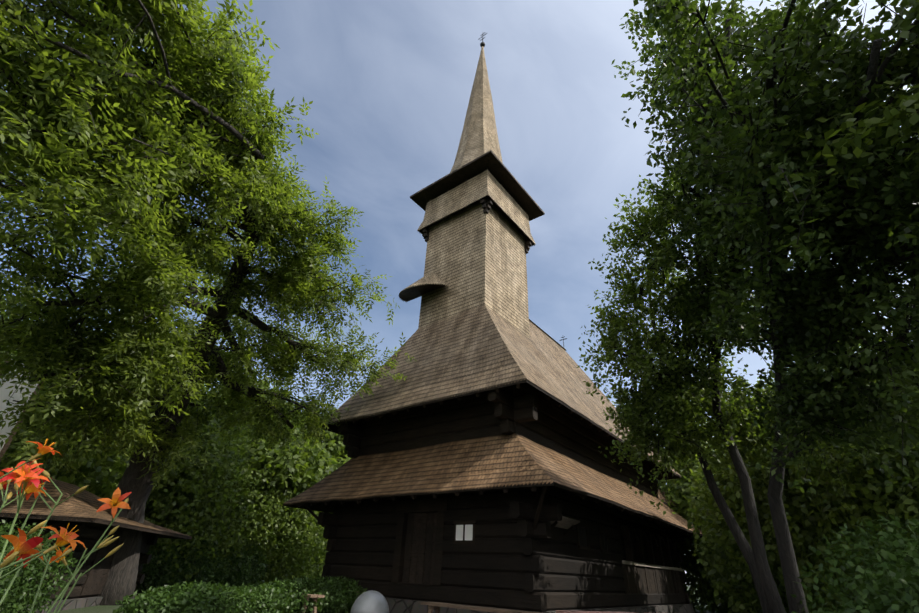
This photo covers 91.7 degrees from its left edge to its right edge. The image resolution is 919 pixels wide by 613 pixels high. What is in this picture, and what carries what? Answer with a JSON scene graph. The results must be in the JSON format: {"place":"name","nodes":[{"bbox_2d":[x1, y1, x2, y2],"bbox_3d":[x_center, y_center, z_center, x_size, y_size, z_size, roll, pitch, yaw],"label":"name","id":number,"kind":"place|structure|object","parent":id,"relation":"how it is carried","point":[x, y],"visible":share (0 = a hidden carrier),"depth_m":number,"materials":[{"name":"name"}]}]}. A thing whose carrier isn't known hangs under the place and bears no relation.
{"place":"outdoors","nodes":[
{"label":"outdoors","id":0,"kind":"place"},
{"bbox_2d":[50,582,744,612],"bbox_3d":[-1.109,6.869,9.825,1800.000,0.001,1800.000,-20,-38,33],"label":"ground","id":1,"kind":"structure","parent":0,"point":[102,609],"depth_m":8.63,"materials":[{"name":"green plant"}]},
{"bbox_2d":[0,467,46,563],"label":"daylily","id":2,"kind":"object","parent":1,"relation":"on","point":[31,487],"visible":0.5,"depth_m":1.65,"materials":[{"name":"orange plant"}]},
{"bbox_2d":[0,356,47,460],"bbox_3d":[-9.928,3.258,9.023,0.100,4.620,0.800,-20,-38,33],"label":"building","id":3,"kind":"structure","parent":1,"relation":"on","point":[5,395],"depth_m":9.73,"materials":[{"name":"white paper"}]},
{"bbox_2d":[0,323,47,387],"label":"tree","id":4,"kind":"object","parent":1,"relation":"on","point":[13,355],"visible":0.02,"depth_m":15.46,"materials":[{"name":"green plant"}]},
{"bbox_2d":[1,293,46,329],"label":"tree","id":5,"kind":"object","parent":1,"relation":"on","point":[12,314],"depth_m":20.25,"materials":[{"name":"green plant"}]},
{"bbox_2d":[0,519,78,612],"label":"bush","id":6,"kind":"object","parent":1,"relation":"on","point":[15,595],"visible":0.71,"depth_m":6.76,"materials":[{"name":"green plant"}]},
{"bbox_2d":[0,523,85,579],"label":"daylily","id":7,"kind":"object","parent":1,"relation":"on","point":[22,546],"visible":1,"depth_m":1.21,"materials":[{"name":"orange plant"}]},
{"bbox_2d":[0,439,131,612],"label":"daylily","id":8,"kind":"object","parent":1,"relation":"on","point":[21,472],"visible":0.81,"depth_m":1.64,"materials":[{"name":"orange plant"}]},
{"bbox_2d":[14,525,123,612],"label":"daylily","id":9,"kind":"object","parent":1,"relation":"on","point":[59,556],"visible":0.62,"depth_m":1.87,"materials":[{"name":"green plant"}]},
{"bbox_2d":[0,478,191,612],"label":"wooden hut","id":10,"kind":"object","parent":1,"relation":"on","point":[83,515],"depth_m":8.82,"materials":[{"name":"wood"}]},
{"bbox_2d":[0,355,195,550],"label":"shrubs","id":11,"kind":"object","parent":1,"relation":"on","point":[102,478],"visible":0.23,"depth_m":11.81,"materials":[{"name":"green plant"}]},
{"bbox_2d":[134,538,267,595],"bbox_3d":[-9.076,7.503,12.981,2.422,1.779,8.880,-11,-33,21],"label":"hedge","id":12,"kind":"object","parent":1,"relation":"on","point":[242,572],"visible":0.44,"depth_m":13.81,"materials":[{"name":"green plant"}]},
{"bbox_2d":[0,0,415,604],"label":"walnut tree","id":13,"kind":"object","parent":1,"relation":"on","point":[166,120],"visible":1,"depth_m":7.94,"materials":[{"name":"green plant"}]},
{"bbox_2d":[137,391,331,591],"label":"shrubs","id":14,"kind":"object","parent":1,"relation":"on","point":[290,543],"visible":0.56,"depth_m":15.37,"materials":[{"name":"green plant"}]},
{"bbox_2d":[151,380,317,584],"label":"shrubs","id":15,"kind":"object","parent":1,"relation":"on","point":[261,385],"depth_m":24.23,"materials":[{"name":"green plant"}]},
{"bbox_2d":[113,575,366,612],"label":"hedge","id":16,"kind":"object","parent":1,"relation":"on","point":[341,596],"visible":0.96,"depth_m":7.77,"materials":[{"name":"green plant"}]},
{"bbox_2d":[192,368,313,439],"bbox_3d":[-12.914,8.763,24.899,10.998,11.477,10.546,-20,-38,33],"label":"tree","id":17,"kind":"object","parent":1,"relation":"on","point":[204,387],"depth_m":25.93,"materials":[{"name":"green plant"}]},
{"bbox_2d":[173,405,338,536],"bbox_3d":[-8.962,7.826,19.020,7.113,7.378,5.829,-20,-38,33],"label":"tree","id":18,"kind":"object","parent":1,"relation":"on","point":[296,468],"depth_m":17.79,"materials":[{"name":"green plant"}]},
{"bbox_2d":[250,588,324,612],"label":"bench","id":19,"kind":"object","parent":1,"relation":"on","point":[314,597],"visible":0.33,"depth_m":8.57,"materials":[{"name":"brown wood"}]},
{"bbox_2d":[262,404,350,577],"bbox_3d":[-7.218,8.997,22.208,6.823,8.791,9.076,-62,-68,56],"label":"tree","id":20,"kind":"object","parent":1,"relation":"on","point":[332,447],"depth_m":22.05,"materials":[{"name":"green plant"}]},
{"bbox_2d":[350,590,388,612],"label":"bollard","id":21,"kind":"object","parent":1,"relation":"on","point":[371,601],"visible":1,"depth_m":3.91,"materials":[{"name":"paint"}]},
{"bbox_2d":[421,602,539,612],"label":"bench","id":22,"kind":"object","parent":1,"relation":"on","point":[436,606],"visible":1,"depth_m":7.52,"materials":[{"name":"brown wood"}]},
{"bbox_2d":[283,32,702,612],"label":"church","id":23,"kind":"structure","parent":1,"relation":"on","point":[478,468],"depth_m":11.80,"materials":[{"name":"wood"}]},
{"bbox_2d":[556,610,634,612],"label":"bench","id":24,"kind":"object","parent":1,"relation":"on","point":[563,611],"visible":1,"depth_m":7.44,"materials":[{"name":"brown wood"}]},
{"bbox_2d":[658,441,759,612],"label":"shrubs","id":25,"kind":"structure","parent":1,"relation":"on","point":[686,548],"depth_m":16.98,"materials":[{"name":"green plant"}]},
{"bbox_2d":[577,0,918,612],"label":"plum tree","id":26,"kind":"object","parent":1,"relation":"on","point":[760,149],"visible":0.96,"depth_m":5.03,"materials":[{"name":"green plant"}]},
{"bbox_2d":[667,332,918,607],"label":"shrubs","id":27,"kind":"object","parent":1,"relation":"on","point":[817,372],"depth_m":17.08,"materials":[{"name":"green plant"}]},
{"bbox_2d":[684,381,918,612],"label":"shrubs","id":28,"kind":"object","parent":1,"relation":"on","point":[808,521],"visible":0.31,"depth_m":9.31,"materials":[{"name":"green plant"}]},
{"bbox_2d":[788,0,918,198],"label":"tree","id":29,"kind":"object","parent":1,"relation":"on","point":[890,118],"visible":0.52,"depth_m":3.63,"materials":[{"name":"green plant"}]},
{"bbox_2d":[790,513,918,612],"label":"bush","id":30,"kind":"object","parent":1,"relation":"on","point":[888,585],"visible":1,"depth_m":3.47,"materials":[{"name":"green plant"}]},
{"bbox_2d":[0,0,915,577],"label":"sky","id":31,"kind":"structure","parent":0,"point":[389,83],"materials":[{"name":"blue"}]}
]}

